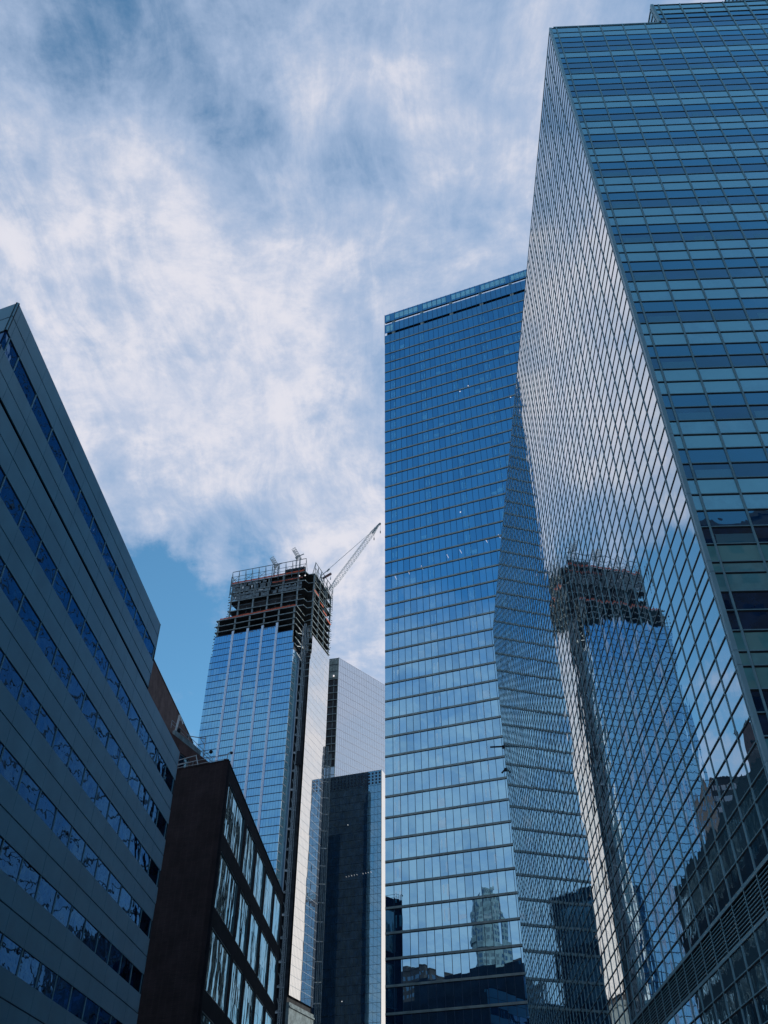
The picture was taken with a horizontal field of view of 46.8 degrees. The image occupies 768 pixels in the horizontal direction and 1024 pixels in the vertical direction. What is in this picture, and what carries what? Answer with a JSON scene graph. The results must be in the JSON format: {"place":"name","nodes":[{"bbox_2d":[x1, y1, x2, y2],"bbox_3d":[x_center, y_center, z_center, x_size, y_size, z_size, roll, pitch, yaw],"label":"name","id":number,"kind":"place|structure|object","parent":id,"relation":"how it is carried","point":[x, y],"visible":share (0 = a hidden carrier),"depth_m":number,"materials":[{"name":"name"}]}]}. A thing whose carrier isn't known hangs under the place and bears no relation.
{"place":"outdoors","nodes":[
{"label":"outdoors","id":0,"kind":"place"},
{"bbox_2d":[0,0,724,745],"label":"sky","id":1,"kind":"structure","parent":0,"point":[214,214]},
{"label":"ground","id":2,"kind":"structure","parent":0,"visible":0},
{"bbox_2d":[0,302,179,1023],"bbox_3d":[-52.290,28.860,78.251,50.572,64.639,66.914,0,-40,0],"label":"office block","id":3,"kind":"structure","parent":2,"relation":"on","point":[89,754],"depth_m":81.06,"materials":[{"name":"grey glass"}]},
{"bbox_2d":[148,660,208,768],"bbox_3d":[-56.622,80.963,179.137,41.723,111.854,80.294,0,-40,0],"label":"brick building","id":4,"kind":"structure","parent":2,"relation":"on","point":[162,698],"depth_m":213.44,"materials":[{"name":"brick"}]},
{"bbox_2d":[175,715,182,730],"bbox_3d":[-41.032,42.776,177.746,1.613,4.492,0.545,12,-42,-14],"label":"gantry frame","id":5,"kind":"object","parent":4,"relation":"on","point":[179,718],"visible":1,"depth_m":178.20,"materials":[{"name":"white paint"}]},
{"bbox_2d":[178,754,188,767],"bbox_3d":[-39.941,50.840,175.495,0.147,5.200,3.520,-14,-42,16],"label":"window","id":6,"kind":"structure","parent":4,"relation":"in","point":[181,756],"depth_m":176.47,"materials":[{"name":"glass"}]},
{"bbox_2d":[171,720,211,760],"bbox_3d":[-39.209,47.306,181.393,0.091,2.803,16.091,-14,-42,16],"label":"railing","id":7,"kind":"object","parent":4,"relation":"on","point":[190,741],"visible":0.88,"depth_m":181.23,"materials":[{"name":"metal"}]},
{"bbox_2d":[187,734,205,756],"bbox_3d":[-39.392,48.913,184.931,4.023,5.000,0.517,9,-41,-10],"label":"antenna mast","id":8,"kind":"object","parent":4,"relation":"on","point":[201,740],"visible":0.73,"depth_m":186.10,"materials":[{"name":"metal"}]},
{"bbox_2d":[137,759,283,1023],"bbox_3d":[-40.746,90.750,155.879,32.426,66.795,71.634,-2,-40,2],"label":"brick building","id":9,"kind":"structure","parent":2,"relation":"on","point":[213,951],"depth_m":144.26,"materials":[{"name":"black brick"}]},
{"bbox_2d":[178,755,227,767],"bbox_3d":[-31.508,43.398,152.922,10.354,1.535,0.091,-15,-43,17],"label":"railing","id":10,"kind":"object","parent":9,"relation":"on","point":[205,762],"visible":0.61,"depth_m":152.92,"materials":[{"name":"metal"}]},
{"bbox_2d":[178,755,197,764],"bbox_3d":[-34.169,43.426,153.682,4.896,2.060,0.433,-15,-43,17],"label":"roof ladder","id":11,"kind":"object","parent":10,"relation":"on","point":[191,761],"visible":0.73,"depth_m":153.75,"materials":[{"name":"metal"}]},
{"bbox_2d":[201,1011,213,1023],"bbox_3d":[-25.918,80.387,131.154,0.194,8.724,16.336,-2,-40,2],"label":"window","id":12,"kind":"structure","parent":9,"relation":"in","point":[205,1019],"depth_m":129.93,"materials":[{"name":"blue glass"}]},
{"bbox_2d":[205,927,230,1012],"bbox_3d":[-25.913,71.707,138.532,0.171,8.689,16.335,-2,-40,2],"label":"window","id":13,"kind":"structure","parent":9,"relation":"in","point":[219,958],"depth_m":138.77,"materials":[{"name":"blue glass"}]},
{"bbox_2d":[215,851,237,936],"bbox_3d":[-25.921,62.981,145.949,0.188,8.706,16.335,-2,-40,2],"label":"window","id":14,"kind":"structure","parent":9,"relation":"in","point":[225,872],"depth_m":146.14,"materials":[{"name":"blue glass"}]},
{"bbox_2d":[223,782,244,865],"bbox_3d":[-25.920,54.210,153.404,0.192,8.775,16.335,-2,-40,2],"label":"window","id":15,"kind":"structure","parent":9,"relation":"in","point":[233,808],"depth_m":153.64,"materials":[{"name":"blue glass"}]},
{"bbox_2d":[228,959,242,1023],"bbox_3d":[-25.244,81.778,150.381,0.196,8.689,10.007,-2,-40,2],"label":"window","id":16,"kind":"structure","parent":9,"relation":"in","point":[235,993],"depth_m":150.98,"materials":[{"name":"blue glass"}]},
{"bbox_2d":[235,890,248,955],"bbox_3d":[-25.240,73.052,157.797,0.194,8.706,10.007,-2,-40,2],"label":"window","id":17,"kind":"structure","parent":9,"relation":"in","point":[243,912],"depth_m":158.44,"materials":[{"name":"blue glass"}]},
{"bbox_2d":[242,979,253,1023],"bbox_3d":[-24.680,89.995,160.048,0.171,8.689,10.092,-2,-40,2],"label":"window","id":18,"kind":"structure","parent":9,"relation":"in","point":[248,997],"depth_m":161.17,"materials":[{"name":"blue glass"}]},
{"bbox_2d":[242,825,254,888],"bbox_3d":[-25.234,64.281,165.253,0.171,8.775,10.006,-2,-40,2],"label":"window","id":19,"kind":"structure","parent":9,"relation":"in","point":[248,861],"depth_m":165.84,"materials":[{"name":"blue glass"}]},
{"bbox_2d":[247,912,259,973],"bbox_3d":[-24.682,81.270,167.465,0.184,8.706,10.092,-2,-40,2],"label":"window","id":20,"kind":"structure","parent":9,"relation":"in","point":[254,931],"depth_m":168.13,"materials":[{"name":"blue glass"}]},
{"bbox_2d":[253,849,264,908],"bbox_3d":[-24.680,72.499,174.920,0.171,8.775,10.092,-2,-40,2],"label":"window","id":21,"kind":"structure","parent":9,"relation":"in","point":[260,867],"depth_m":175.57,"materials":[{"name":"blue glass"}]},
{"bbox_2d":[254,994,263,1023],"bbox_3d":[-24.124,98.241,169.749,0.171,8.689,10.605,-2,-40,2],"label":"window","id":22,"kind":"structure","parent":9,"relation":"in","point":[259,1007],"depth_m":171.30,"materials":[{"name":"blue glass"}]},
{"bbox_2d":[258,931,268,989],"bbox_3d":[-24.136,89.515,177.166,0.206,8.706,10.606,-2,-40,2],"label":"window","id":23,"kind":"structure","parent":9,"relation":"in","point":[264,947],"depth_m":177.86,"materials":[{"name":"blue glass"}]},
{"bbox_2d":[263,872,273,927],"bbox_3d":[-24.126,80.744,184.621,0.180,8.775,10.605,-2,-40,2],"label":"window","id":24,"kind":"structure","parent":9,"relation":"in","point":[268,899],"depth_m":185.21,"materials":[{"name":"blue glass"}]},
{"bbox_2d":[265,1009,272,1023],"bbox_3d":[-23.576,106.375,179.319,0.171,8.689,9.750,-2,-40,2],"label":"window","id":25,"kind":"structure","parent":9,"relation":"in","point":[269,1020],"depth_m":181.52,"materials":[{"name":"blue glass"}]},
{"bbox_2d":[267,948,276,1002],"bbox_3d":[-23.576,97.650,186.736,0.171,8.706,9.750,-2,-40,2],"label":"window","id":26,"kind":"structure","parent":9,"relation":"in","point":[273,960],"depth_m":187.47,"materials":[{"name":"blue glass"}]},
{"bbox_2d":[272,891,280,943],"bbox_3d":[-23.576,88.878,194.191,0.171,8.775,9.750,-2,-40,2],"label":"window","id":27,"kind":"structure","parent":9,"relation":"in","point":[277,904],"depth_m":195.17,"materials":[{"name":"blue glass"}]},
{"bbox_2d":[197,566,332,1023],"bbox_3d":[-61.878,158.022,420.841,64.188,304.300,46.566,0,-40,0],"label":"tower under construction","id":28,"kind":"structure","parent":2,"relation":"on","point":[250,711],"depth_m":445.79,"materials":[{"name":"blue glass"}]},
{"bbox_2d":[230,558,306,592],"bbox_3d":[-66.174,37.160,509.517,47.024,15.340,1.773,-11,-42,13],"label":"guard frame","id":29,"kind":"object","parent":28,"relation":"on","point":[246,576],"visible":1,"depth_m":511.16,"materials":[{"name":"metal"}]},
{"bbox_2d":[270,556,278,576],"bbox_3d":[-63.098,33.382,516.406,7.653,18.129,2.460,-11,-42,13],"label":"lattice hoist","id":30,"kind":"object","parent":28,"relation":"on","point":[276,565],"visible":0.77,"depth_m":517.88,"materials":[{"name":"metal"}]},
{"bbox_2d":[275,624,309,1023],"bbox_3d":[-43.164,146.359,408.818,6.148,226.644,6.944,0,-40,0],"label":"construction hoist","id":31,"kind":"object","parent":28,"relation":"attached to","point":[298,754],"visible":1,"depth_m":414.22,"materials":[{"name":"metal"}]},
{"bbox_2d":[292,548,303,567],"bbox_3d":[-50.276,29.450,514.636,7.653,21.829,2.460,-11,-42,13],"label":"lattice hoist","id":32,"kind":"object","parent":28,"relation":"on","point":[296,555],"visible":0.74,"depth_m":517.25,"materials":[{"name":"metal"}]},
{"bbox_2d":[313,746,330,1023],"bbox_3d":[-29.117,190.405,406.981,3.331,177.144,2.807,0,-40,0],"label":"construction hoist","id":33,"kind":"object","parent":28,"relation":"attached to","point":[326,793],"visible":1,"depth_m":416.52,"materials":[{"name":"metal"}]},
{"bbox_2d":[312,563,332,605],"bbox_3d":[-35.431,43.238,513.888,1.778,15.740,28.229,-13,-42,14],"label":"guard frame","id":34,"kind":"object","parent":28,"relation":"on","point":[317,572],"visible":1,"depth_m":513.75,"materials":[{"name":"metal"}]},
{"bbox_2d":[321,523,380,593],"bbox_3d":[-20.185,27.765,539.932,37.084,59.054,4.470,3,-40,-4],"label":"crane","id":35,"kind":"object","parent":28,"relation":"on","point":[372,532],"visible":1,"depth_m":540.55,"materials":[{"name":"white paint"}]},
{"bbox_2d":[311,769,384,1023],"bbox_3d":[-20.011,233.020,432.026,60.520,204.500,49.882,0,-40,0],"label":"mirror glass tower","id":36,"kind":"structure","parent":2,"relation":"on","point":[353,978],"depth_m":439.29,"materials":[{"name":"blue glass"}]},
{"bbox_2d":[324,658,384,777],"bbox_3d":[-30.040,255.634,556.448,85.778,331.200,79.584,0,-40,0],"label":"silver glass tower","id":37,"kind":"structure","parent":2,"relation":"on","point":[355,732],"depth_m":618.90,"materials":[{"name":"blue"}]},
{"bbox_2d":[385,269,529,1023],"bbox_3d":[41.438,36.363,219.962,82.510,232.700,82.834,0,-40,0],"label":"blue glass tower","id":38,"kind":"structure","parent":2,"relation":"on","point":[453,948],"depth_m":194.49,"materials":[{"name":"glass"}]},
{"bbox_2d":[493,0,767,1023],"bbox_3d":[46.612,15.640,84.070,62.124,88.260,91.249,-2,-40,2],"label":"glass office tower","id":39,"kind":"structure","parent":2,"relation":"on","point":[631,628],"depth_m":55.58,"materials":[{"name":"blue glass"}]},
{"bbox_2d":[490,745,503,748],"bbox_3d":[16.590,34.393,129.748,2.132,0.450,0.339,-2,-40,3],"label":"maintenance arm","id":40,"kind":"object","parent":39,"relation":"attached to","point":[502,746],"visible":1,"depth_m":129.79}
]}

